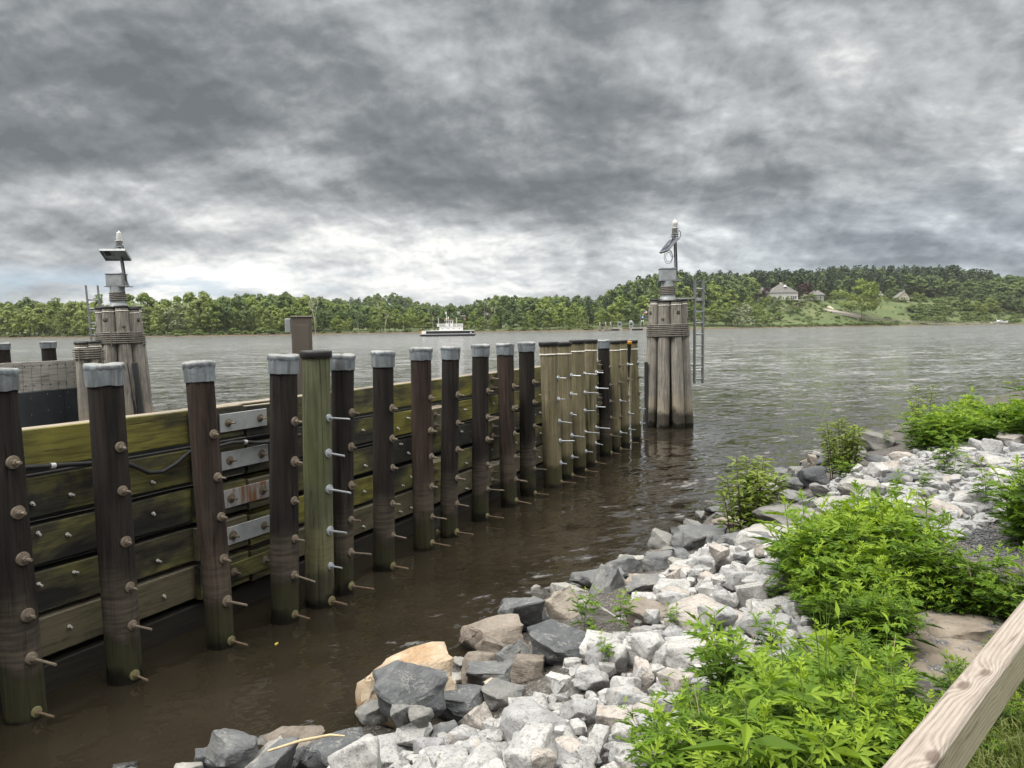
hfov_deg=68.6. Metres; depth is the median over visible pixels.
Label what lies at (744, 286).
ridge woods
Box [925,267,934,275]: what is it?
pine tree
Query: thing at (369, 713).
slate rock
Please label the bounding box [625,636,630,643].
granite rock
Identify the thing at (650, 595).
granite rock
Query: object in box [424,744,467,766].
granite rock
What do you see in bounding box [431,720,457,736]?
slate rock
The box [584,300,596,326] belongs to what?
pine tree
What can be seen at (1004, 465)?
granite rock
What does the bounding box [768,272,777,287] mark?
pine tree
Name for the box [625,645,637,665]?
granite rock
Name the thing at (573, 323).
broadleaf tree
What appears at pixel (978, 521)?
gravel
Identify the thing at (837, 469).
weed plant
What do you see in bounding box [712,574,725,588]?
granite rock
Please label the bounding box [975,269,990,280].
pine tree
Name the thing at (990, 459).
granite rock
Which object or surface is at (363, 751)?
granite rock
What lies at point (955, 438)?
weed plant
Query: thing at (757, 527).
grey rock
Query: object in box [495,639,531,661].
slate rock
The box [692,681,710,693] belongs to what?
granite rock
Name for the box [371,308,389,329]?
broadleaf tree
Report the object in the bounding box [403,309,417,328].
broadleaf tree
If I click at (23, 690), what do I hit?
fender pile
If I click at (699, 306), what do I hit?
broadleaf tree
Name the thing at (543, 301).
broadleaf tree
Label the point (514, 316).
oak tree
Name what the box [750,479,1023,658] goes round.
weeds
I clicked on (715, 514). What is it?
slate rock
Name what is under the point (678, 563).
granite rock
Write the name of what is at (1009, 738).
grass
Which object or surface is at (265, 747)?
stick
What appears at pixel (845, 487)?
grey rock
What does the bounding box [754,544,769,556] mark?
granite rock
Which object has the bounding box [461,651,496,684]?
brown rock
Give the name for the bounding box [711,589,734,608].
granite rock
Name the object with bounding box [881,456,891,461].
granite rock
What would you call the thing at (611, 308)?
broadleaf tree
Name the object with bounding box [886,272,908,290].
pine tree
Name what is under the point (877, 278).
pine tree
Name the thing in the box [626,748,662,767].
granite rock
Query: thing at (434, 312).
oak tree
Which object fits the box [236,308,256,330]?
oak tree
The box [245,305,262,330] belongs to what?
willow tree
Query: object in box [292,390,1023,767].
ground
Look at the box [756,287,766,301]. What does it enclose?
garage wing
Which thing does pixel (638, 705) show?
granite rock
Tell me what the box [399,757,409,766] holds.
granite rock
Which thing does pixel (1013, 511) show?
weeds
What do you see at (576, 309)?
broadleaf tree
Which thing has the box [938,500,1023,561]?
gravel
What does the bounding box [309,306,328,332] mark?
oak tree
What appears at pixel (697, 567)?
granite rock
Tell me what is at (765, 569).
granite rock
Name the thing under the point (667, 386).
pile dolphin
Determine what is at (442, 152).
sky
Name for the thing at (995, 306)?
broadleaf tree
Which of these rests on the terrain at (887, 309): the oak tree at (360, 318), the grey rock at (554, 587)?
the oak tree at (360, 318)
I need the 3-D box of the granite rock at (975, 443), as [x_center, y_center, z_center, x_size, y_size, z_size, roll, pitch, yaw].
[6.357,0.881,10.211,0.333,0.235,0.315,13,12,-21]
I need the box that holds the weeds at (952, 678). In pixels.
[903,633,992,722]
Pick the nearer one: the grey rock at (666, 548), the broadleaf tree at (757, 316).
the grey rock at (666, 548)
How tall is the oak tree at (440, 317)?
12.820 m
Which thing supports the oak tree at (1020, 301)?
on the terrain at (887, 309)
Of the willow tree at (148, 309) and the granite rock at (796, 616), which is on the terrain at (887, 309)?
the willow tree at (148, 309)
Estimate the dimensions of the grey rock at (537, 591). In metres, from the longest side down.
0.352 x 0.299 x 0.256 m
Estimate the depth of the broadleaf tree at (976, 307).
745.35 m
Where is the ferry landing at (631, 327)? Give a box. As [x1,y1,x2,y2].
[609,321,646,330]
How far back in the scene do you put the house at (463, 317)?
573.05 m
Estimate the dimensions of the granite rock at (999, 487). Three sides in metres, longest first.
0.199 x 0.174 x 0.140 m
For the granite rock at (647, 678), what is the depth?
4.36 m
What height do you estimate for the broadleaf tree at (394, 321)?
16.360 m
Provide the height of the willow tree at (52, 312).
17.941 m
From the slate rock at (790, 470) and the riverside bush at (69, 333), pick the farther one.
the riverside bush at (69, 333)
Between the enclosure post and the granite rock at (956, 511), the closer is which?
the granite rock at (956, 511)
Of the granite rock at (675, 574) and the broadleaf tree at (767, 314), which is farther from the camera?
the broadleaf tree at (767, 314)
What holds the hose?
attached to the timber wall
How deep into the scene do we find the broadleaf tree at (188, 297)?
441.93 m
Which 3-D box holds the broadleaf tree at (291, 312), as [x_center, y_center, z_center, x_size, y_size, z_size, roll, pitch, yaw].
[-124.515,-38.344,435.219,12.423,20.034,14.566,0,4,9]
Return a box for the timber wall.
[0,359,602,713]
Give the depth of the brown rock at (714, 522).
9.40 m
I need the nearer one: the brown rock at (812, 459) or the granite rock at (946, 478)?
the granite rock at (946, 478)
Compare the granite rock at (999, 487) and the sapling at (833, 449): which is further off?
the sapling at (833, 449)
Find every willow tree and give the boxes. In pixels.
[0,303,27,335]
[12,309,26,333]
[24,307,50,335]
[33,303,52,334]
[42,309,61,335]
[51,311,71,333]
[57,302,78,332]
[62,300,81,333]
[70,310,88,334]
[77,304,94,335]
[142,306,158,332]
[149,304,173,332]
[159,310,174,334]
[183,299,209,334]
[195,291,212,332]
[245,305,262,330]
[260,308,275,330]
[277,307,290,327]
[298,297,308,313]
[301,306,320,329]
[576,311,588,327]
[755,310,764,323]
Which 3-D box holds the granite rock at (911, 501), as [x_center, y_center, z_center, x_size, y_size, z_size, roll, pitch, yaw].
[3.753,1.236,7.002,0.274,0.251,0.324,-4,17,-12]
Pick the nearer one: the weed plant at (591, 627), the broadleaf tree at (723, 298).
the weed plant at (591, 627)
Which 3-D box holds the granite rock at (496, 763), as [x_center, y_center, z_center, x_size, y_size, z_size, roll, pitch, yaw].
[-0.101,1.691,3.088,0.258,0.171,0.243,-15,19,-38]
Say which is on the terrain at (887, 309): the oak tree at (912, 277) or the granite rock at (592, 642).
the oak tree at (912, 277)
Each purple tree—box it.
[759,287,771,300]
[794,282,815,298]
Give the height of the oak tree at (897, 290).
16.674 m
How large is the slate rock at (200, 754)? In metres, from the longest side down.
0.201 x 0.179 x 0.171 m
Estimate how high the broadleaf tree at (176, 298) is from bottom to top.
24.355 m
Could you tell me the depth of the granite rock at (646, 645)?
4.53 m
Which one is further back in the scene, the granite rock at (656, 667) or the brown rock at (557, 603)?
the brown rock at (557, 603)
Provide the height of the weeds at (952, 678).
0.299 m
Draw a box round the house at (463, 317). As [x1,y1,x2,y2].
[452,312,466,327]
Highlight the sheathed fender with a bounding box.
[0,359,78,427]
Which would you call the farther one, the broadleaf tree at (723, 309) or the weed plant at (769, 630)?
the broadleaf tree at (723, 309)
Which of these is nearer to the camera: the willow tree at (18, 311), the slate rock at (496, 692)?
the slate rock at (496, 692)
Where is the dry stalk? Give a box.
[268,734,344,751]
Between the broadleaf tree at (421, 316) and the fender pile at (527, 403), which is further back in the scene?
the broadleaf tree at (421, 316)
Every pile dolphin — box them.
[72,341,105,420]
[85,231,153,414]
[643,220,704,428]
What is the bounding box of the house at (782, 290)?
[766,282,798,301]
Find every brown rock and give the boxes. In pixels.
[263,725,324,759]
[458,614,526,650]
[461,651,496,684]
[475,636,506,652]
[510,654,544,683]
[544,585,578,621]
[621,596,667,627]
[625,573,639,584]
[711,515,745,528]
[807,454,817,465]
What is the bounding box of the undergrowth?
[750,296,1023,326]
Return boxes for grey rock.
[174,761,203,767]
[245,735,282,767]
[407,705,433,727]
[452,672,461,683]
[453,656,463,668]
[530,584,550,605]
[550,582,588,597]
[577,598,622,624]
[618,554,643,568]
[646,528,671,549]
[661,546,690,554]
[667,556,685,564]
[707,501,721,505]
[739,524,795,537]
[752,502,818,525]
[809,483,830,496]
[814,495,870,513]
[836,478,880,495]
[855,430,899,450]
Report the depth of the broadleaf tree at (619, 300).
528.81 m
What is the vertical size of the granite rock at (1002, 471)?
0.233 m
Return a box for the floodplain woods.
[3,293,333,333]
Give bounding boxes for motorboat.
[991,320,1007,324]
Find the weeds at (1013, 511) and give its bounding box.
[978,455,1023,550]
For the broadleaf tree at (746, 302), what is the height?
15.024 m
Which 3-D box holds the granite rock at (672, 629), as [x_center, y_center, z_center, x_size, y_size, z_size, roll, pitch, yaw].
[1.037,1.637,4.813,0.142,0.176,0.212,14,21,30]
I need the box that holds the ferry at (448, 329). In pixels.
[419,311,475,336]
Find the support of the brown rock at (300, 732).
on the ground at (608, 602)
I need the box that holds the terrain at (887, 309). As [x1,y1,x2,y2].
[0,291,1023,337]
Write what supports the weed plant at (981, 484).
on the gravel at (978, 521)
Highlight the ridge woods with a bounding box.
[602,264,1023,317]
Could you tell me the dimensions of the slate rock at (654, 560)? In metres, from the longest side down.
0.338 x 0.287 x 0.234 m
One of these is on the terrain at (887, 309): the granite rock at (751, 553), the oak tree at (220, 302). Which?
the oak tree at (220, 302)
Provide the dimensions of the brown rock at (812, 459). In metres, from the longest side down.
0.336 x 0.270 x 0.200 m
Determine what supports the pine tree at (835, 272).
on the terrain at (887, 309)
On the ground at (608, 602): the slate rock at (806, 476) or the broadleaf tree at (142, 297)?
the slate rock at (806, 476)
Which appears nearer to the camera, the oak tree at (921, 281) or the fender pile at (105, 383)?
the fender pile at (105, 383)
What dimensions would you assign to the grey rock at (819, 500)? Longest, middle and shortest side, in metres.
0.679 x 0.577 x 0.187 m
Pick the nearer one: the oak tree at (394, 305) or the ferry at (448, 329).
the ferry at (448, 329)
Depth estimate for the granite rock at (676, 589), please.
5.80 m
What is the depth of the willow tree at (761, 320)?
594.83 m
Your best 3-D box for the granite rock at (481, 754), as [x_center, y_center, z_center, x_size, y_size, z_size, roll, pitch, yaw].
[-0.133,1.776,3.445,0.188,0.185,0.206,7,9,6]
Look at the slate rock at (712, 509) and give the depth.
10.81 m
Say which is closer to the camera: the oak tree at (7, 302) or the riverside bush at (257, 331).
the riverside bush at (257, 331)
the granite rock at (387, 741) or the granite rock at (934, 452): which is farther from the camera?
the granite rock at (934, 452)
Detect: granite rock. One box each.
[327,733,381,767]
[376,732,412,754]
[395,722,432,746]
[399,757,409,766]
[410,748,435,767]
[413,737,444,753]
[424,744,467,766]
[436,752,468,767]
[444,724,478,744]
[458,702,492,729]
[461,735,480,754]
[462,742,502,767]
[480,758,505,767]
[490,720,496,731]
[499,696,569,742]
[504,721,557,767]
[508,697,523,704]
[512,731,519,740]
[530,692,549,710]
[530,747,556,767]
[545,671,572,692]
[554,742,579,767]
[555,735,581,753]
[559,699,597,724]
[563,726,579,738]
[573,665,609,690]
[579,629,612,657]
[584,645,608,665]
[586,636,601,649]
[586,724,610,756]
[595,704,631,729]
[600,761,619,767]
[606,642,627,674]
[606,684,646,705]
[608,741,622,762]
[610,676,640,689]
[610,721,638,741]
[614,753,629,767]
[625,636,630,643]
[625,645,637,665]
[626,710,637,723]
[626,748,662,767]
[630,592,657,600]
[630,625,657,632]
[631,630,664,661]
[632,656,654,686]
[632,701,660,715]
[635,711,658,736]
[644,609,660,624]
[649,641,667,667]
[651,663,664,678]
[653,578,689,601]
[655,689,671,699]
[656,667,692,702]
[658,585,690,601]
[658,590,687,605]
[661,622,682,638]
[664,593,744,632]
[665,568,680,578]
[666,636,715,669]
[668,565,690,572]
[672,561,684,564]
[687,565,707,580]
[690,554,719,573]
[690,669,708,697]
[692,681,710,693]
[696,579,708,591]
[697,582,713,595]
[697,605,737,630]
[698,571,714,579]
[699,547,711,556]
[709,541,729,561]
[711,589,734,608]
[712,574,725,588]
[714,583,729,593]
[715,552,733,567]
[718,567,735,575]
[721,570,751,591]
[723,619,744,641]
[729,561,745,570]
[733,551,750,562]
[734,560,746,564]
[735,545,746,552]
[735,580,772,609]
[737,531,761,550]
[738,613,771,637]
[738,644,756,659]
[741,578,756,584]
[744,558,763,573]
[744,575,764,580]
[746,548,764,558]
[746,598,754,607]
[750,600,776,613]
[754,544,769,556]
[760,558,778,575]
[762,633,797,652]
[766,575,789,592]
[771,613,791,632]
[772,595,789,603]
[780,600,794,618]
[783,629,799,642]
[791,619,802,631]
[793,607,801,618]
[794,594,823,615]
[797,626,824,651]
[837,476,853,485]
[851,464,862,473]
[851,472,863,478]
[858,487,870,493]
[867,462,888,476]
[880,482,903,490]
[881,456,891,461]
[881,494,919,506]
[883,460,901,468]
[887,468,903,472]
[888,451,911,460]
[901,461,916,465]
[903,500,922,518]
[912,498,962,517]
[916,451,924,457]
[920,479,951,491]
[931,448,942,460]
[938,510,959,517]
[940,452,949,462]
[942,474,955,487]
[946,451,971,472]
[953,489,988,502]
[955,505,976,517]
[957,447,977,451]
[967,438,980,450]
[976,453,1006,467]
[980,438,1002,453]
[988,466,1010,476]
[988,483,1007,493]
[993,506,1005,515]
[996,433,1023,446]
[998,464,1020,470]
[1008,442,1023,451]
[1010,459,1023,466]
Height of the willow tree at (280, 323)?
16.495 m
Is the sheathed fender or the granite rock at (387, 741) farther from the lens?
the sheathed fender
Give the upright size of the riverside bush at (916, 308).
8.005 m
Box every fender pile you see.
[0,368,56,725]
[82,362,151,686]
[181,360,248,650]
[267,354,315,624]
[300,350,350,608]
[330,353,373,595]
[370,350,408,571]
[409,347,450,550]
[440,346,473,538]
[471,344,503,521]
[496,343,530,507]
[517,341,548,496]
[539,341,575,487]
[557,342,585,479]
[569,340,598,473]
[584,339,609,466]
[597,339,621,456]
[609,340,630,451]
[619,340,637,446]
[627,341,631,389]
[628,340,648,440]
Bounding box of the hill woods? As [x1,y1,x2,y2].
[310,292,607,328]
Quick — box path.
[824,309,860,318]
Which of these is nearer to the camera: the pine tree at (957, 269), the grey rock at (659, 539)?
the grey rock at (659, 539)
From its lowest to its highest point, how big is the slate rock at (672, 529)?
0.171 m
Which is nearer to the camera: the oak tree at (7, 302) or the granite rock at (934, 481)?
the granite rock at (934, 481)
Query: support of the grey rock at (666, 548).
on the ground at (608, 602)
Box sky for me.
[0,0,1023,307]
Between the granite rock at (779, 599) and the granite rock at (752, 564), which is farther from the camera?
the granite rock at (752, 564)
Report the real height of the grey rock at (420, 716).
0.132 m
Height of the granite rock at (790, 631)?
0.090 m
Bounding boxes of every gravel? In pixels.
[380,537,812,767]
[822,438,1023,544]
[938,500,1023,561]
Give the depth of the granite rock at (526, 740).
3.23 m
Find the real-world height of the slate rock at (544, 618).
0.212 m
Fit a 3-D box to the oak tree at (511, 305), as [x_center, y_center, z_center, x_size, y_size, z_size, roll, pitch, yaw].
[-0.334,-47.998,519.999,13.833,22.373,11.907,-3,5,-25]
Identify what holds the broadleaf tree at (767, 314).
on the terrain at (887, 309)
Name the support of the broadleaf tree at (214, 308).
on the terrain at (887, 309)
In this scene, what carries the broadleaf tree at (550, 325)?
on the terrain at (887, 309)
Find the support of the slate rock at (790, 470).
on the ground at (608, 602)
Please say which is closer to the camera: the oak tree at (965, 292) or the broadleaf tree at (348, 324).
the broadleaf tree at (348, 324)
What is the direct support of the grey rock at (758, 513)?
on the ground at (608, 602)
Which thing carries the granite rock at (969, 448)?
on the ground at (608, 602)
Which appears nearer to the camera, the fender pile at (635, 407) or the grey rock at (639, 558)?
the grey rock at (639, 558)
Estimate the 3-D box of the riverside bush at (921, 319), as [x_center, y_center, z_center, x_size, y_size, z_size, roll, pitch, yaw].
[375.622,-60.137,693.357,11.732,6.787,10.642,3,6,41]
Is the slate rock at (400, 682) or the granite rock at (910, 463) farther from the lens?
the granite rock at (910, 463)
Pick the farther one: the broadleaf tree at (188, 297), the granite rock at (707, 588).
the broadleaf tree at (188, 297)
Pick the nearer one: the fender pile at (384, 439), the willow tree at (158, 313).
the fender pile at (384, 439)
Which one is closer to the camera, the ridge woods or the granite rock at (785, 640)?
the granite rock at (785, 640)
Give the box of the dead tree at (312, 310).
[308,293,320,333]
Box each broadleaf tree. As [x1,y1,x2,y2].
[0,302,11,336]
[11,306,45,336]
[44,297,63,321]
[73,301,88,329]
[84,294,108,322]
[125,294,142,313]
[134,292,158,328]
[150,300,168,325]
[160,295,181,327]
[175,291,208,328]
[195,297,224,334]
[224,307,244,330]
[245,297,264,327]
[268,308,285,329]
[285,301,305,316]
[329,315,345,330]
[342,317,354,330]
[366,315,381,330]
[371,301,392,330]
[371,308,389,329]
[384,309,405,331]
[396,317,405,331]
[403,308,415,324]
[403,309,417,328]
[414,310,429,328]
[421,313,435,328]
[453,317,464,325]
[466,310,480,328]
[480,317,487,328]
[488,314,499,328]
[521,311,534,327]
[527,316,537,327]
[533,298,555,328]
[542,310,558,328]
[552,308,566,328]
[553,302,574,324]
[563,302,584,327]
[567,316,576,327]
[581,304,599,325]
[593,308,611,328]
[601,304,623,327]
[607,296,632,321]
[626,296,649,325]
[675,291,688,301]
[688,303,710,325]
[701,286,720,306]
[704,304,724,322]
[709,293,732,315]
[717,302,737,325]
[724,289,741,307]
[739,296,755,310]
[744,306,760,325]
[762,312,773,322]
[765,295,772,302]
[773,310,784,318]
[808,293,816,300]
[829,290,840,299]
[960,300,974,309]
[971,300,983,310]
[980,306,988,314]
[984,298,999,310]
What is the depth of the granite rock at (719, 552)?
6.51 m
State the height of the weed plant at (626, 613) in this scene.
0.330 m
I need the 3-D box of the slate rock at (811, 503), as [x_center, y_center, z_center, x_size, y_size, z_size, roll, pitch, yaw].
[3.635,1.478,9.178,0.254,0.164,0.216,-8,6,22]
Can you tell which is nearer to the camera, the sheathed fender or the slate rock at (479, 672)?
the slate rock at (479, 672)
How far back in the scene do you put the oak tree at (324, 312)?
478.96 m
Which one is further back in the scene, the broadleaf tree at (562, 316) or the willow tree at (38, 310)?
the broadleaf tree at (562, 316)
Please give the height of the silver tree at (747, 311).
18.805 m
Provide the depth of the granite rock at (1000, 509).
6.62 m
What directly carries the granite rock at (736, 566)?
on the ground at (608, 602)
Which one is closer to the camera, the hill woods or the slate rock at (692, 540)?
the slate rock at (692, 540)
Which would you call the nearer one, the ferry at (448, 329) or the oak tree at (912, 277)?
the ferry at (448, 329)
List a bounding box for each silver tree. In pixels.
[130,303,152,330]
[161,302,191,331]
[170,302,209,331]
[698,316,710,326]
[725,307,745,326]
[735,303,755,325]
[783,305,792,311]
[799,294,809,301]
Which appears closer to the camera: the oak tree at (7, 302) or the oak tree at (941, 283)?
the oak tree at (7, 302)
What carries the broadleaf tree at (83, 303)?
on the terrain at (887, 309)
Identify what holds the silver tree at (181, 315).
on the terrain at (887, 309)
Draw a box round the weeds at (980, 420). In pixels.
[894,377,1023,453]
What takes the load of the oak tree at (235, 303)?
on the terrain at (887, 309)
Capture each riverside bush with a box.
[1,333,17,336]
[19,333,31,336]
[62,331,79,336]
[144,330,154,335]
[167,330,187,335]
[191,329,209,334]
[227,328,240,334]
[240,330,251,334]
[251,327,273,334]
[582,325,593,329]
[905,304,923,311]
[909,313,925,318]
[911,315,924,321]
[926,305,939,311]
[927,308,941,312]
[931,316,945,322]
[949,300,963,305]
[961,314,972,319]
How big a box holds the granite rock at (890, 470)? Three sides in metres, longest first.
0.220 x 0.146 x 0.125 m
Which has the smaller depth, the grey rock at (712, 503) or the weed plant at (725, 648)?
the weed plant at (725, 648)
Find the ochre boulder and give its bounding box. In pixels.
[355,642,456,728]
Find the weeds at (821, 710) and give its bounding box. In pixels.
[615,598,941,767]
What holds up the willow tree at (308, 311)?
on the terrain at (887, 309)
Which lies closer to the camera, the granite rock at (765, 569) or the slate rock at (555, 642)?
the slate rock at (555, 642)
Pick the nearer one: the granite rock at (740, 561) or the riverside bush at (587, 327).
the granite rock at (740, 561)
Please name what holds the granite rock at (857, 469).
on the granite rock
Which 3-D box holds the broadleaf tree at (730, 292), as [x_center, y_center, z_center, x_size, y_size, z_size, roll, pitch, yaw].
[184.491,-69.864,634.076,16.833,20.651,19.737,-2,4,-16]
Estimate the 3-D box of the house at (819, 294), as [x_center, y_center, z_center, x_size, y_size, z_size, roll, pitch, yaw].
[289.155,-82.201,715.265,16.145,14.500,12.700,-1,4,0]
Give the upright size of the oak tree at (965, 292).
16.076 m
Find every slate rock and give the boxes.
[112,761,138,767]
[194,747,207,767]
[204,728,257,767]
[249,737,298,767]
[293,727,363,767]
[355,698,387,725]
[372,660,448,719]
[390,704,409,727]
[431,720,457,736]
[438,684,484,725]
[466,660,513,685]
[481,678,523,710]
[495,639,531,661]
[497,597,528,614]
[499,596,544,626]
[522,610,548,631]
[527,619,585,665]
[569,567,625,587]
[589,563,624,594]
[605,555,639,578]
[624,573,659,593]
[642,550,672,571]
[669,526,675,533]
[671,525,726,547]
[672,547,689,558]
[682,530,706,550]
[683,519,701,524]
[695,510,705,519]
[704,506,722,513]
[712,512,722,517]
[712,531,769,545]
[773,467,787,472]
[777,489,807,502]
[778,476,803,490]
[786,466,801,475]
[792,466,829,488]
[798,497,816,507]
[815,454,833,465]
[863,454,883,461]
[871,486,886,495]
[879,471,924,483]
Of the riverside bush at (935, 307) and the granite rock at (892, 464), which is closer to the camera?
the granite rock at (892, 464)
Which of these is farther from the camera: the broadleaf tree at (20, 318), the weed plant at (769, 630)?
the broadleaf tree at (20, 318)
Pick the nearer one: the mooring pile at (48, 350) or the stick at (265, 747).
the stick at (265, 747)
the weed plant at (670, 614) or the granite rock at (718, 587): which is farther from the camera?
the granite rock at (718, 587)
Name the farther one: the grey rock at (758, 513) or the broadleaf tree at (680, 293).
the broadleaf tree at (680, 293)
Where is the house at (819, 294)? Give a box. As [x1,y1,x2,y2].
[808,290,824,301]
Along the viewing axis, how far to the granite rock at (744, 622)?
4.59 m
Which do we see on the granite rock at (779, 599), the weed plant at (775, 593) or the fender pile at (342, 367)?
the weed plant at (775, 593)
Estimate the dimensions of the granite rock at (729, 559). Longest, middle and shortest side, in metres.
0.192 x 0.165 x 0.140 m
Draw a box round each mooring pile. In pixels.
[0,343,10,362]
[39,341,56,390]
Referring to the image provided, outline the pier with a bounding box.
[858,316,990,324]
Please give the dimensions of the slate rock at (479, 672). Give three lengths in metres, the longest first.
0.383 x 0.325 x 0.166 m
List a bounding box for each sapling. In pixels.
[710,455,792,532]
[815,417,871,479]
[820,436,845,462]
[904,384,939,439]
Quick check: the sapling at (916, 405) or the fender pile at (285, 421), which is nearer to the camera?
the fender pile at (285, 421)
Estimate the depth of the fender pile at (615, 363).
16.04 m
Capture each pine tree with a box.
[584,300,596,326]
[601,295,609,317]
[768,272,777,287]
[824,268,837,288]
[831,266,838,277]
[841,272,851,286]
[845,278,860,294]
[859,274,872,291]
[874,271,884,284]
[875,278,889,294]
[883,265,898,276]
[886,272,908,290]
[911,266,928,286]
[918,274,930,293]
[920,277,940,297]
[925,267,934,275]
[935,267,954,287]
[944,265,952,274]
[950,267,964,280]
[958,272,966,289]
[966,269,977,278]
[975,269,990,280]
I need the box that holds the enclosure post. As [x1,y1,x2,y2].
[285,316,312,394]
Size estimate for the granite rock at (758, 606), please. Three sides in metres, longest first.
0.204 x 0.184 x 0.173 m
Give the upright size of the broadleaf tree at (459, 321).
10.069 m
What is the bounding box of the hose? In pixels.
[25,433,300,474]
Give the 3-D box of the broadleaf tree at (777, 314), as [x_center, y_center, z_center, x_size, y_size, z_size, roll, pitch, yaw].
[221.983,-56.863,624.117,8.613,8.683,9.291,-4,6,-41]
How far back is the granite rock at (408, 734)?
4.14 m
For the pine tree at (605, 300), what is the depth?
552.28 m
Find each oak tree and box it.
[0,301,15,325]
[15,297,34,333]
[211,299,226,323]
[211,304,237,328]
[225,294,247,325]
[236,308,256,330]
[261,299,281,328]
[274,291,299,320]
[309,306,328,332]
[317,308,329,330]
[323,311,338,328]
[330,304,346,330]
[342,308,357,331]
[351,313,368,328]
[360,306,375,330]
[387,302,406,327]
[412,304,433,328]
[427,305,439,327]
[436,313,445,327]
[441,303,458,321]
[444,314,457,325]
[459,304,476,328]
[471,301,493,324]
[492,305,504,328]
[501,310,514,328]
[502,299,519,323]
[509,311,523,330]
[516,298,538,325]
[533,308,552,329]
[621,303,640,323]
[641,292,659,315]
[687,303,696,321]
[766,308,774,314]
[769,302,780,309]
[883,289,894,298]
[892,285,902,294]
[898,273,920,294]
[909,276,929,296]
[928,279,947,296]
[943,279,964,296]
[957,279,978,297]
[957,290,973,301]
[972,290,988,303]
[973,277,992,296]
[986,277,1002,294]
[989,291,1008,305]
[992,277,1008,284]
[993,283,1015,300]
[998,295,1015,310]
[1005,274,1018,287]
[1009,298,1023,312]
[1014,284,1023,299]
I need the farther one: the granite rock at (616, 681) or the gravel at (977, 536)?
the gravel at (977, 536)
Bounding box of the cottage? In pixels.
[893,290,909,301]
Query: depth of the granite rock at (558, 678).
4.62 m
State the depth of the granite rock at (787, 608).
4.75 m
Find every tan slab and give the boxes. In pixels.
[902,626,985,677]
[915,609,1004,641]
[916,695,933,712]
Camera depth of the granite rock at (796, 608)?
4.60 m
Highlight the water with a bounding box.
[0,324,1023,767]
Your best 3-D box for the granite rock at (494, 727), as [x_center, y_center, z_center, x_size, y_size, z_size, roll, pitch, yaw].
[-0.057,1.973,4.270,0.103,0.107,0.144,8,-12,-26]
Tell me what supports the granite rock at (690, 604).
on the ground at (608, 602)
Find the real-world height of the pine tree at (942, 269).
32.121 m
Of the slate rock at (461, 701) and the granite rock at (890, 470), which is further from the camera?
the granite rock at (890, 470)
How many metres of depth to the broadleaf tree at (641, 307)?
532.79 m
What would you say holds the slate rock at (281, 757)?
on the ground at (608, 602)
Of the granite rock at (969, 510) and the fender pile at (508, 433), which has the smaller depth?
the granite rock at (969, 510)
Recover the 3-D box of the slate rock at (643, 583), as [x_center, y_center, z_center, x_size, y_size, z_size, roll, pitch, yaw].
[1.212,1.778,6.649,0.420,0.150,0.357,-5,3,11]
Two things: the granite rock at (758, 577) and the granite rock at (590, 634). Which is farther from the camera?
the granite rock at (758, 577)
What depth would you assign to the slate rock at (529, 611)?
6.36 m
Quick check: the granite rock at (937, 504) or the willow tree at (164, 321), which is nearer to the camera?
the granite rock at (937, 504)
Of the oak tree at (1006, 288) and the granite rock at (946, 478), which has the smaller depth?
the granite rock at (946, 478)
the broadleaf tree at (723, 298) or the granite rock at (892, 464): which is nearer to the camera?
the granite rock at (892, 464)
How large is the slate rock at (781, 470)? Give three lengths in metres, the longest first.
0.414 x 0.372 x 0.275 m
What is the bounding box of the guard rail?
[882,600,1023,767]
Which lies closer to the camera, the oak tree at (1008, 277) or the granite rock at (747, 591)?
the granite rock at (747, 591)
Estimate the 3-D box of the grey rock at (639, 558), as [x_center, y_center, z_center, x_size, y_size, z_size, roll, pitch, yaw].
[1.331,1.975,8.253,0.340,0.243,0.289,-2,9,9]
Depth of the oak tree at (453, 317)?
500.77 m
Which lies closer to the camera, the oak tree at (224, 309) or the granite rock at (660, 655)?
the granite rock at (660, 655)
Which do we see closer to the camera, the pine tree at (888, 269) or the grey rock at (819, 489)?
the grey rock at (819, 489)
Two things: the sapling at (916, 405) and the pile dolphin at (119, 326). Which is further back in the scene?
the pile dolphin at (119, 326)
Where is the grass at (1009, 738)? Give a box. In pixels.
[965,679,1023,767]
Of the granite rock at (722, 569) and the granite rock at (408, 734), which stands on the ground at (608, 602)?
the granite rock at (722, 569)
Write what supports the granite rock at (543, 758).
on the granite rock at (526, 740)
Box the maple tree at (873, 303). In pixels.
[837,278,887,318]
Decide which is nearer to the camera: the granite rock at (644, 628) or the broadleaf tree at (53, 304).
the granite rock at (644, 628)
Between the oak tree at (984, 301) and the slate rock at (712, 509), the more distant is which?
the oak tree at (984, 301)
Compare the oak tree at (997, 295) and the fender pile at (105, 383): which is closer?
the fender pile at (105, 383)
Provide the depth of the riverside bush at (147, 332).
423.01 m
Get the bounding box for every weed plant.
[566,585,602,630]
[586,618,598,630]
[596,629,616,661]
[605,589,640,631]
[614,688,676,744]
[662,602,681,627]
[693,614,753,692]
[746,606,790,651]
[764,573,785,598]
[832,455,857,477]
[880,430,891,443]
[887,468,905,496]
[915,464,937,487]
[927,418,977,470]
[931,441,972,475]
[966,455,1003,503]
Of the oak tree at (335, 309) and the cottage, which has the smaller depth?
the oak tree at (335, 309)
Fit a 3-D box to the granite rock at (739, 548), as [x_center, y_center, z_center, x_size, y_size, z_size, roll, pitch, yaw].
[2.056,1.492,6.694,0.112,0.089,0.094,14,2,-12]

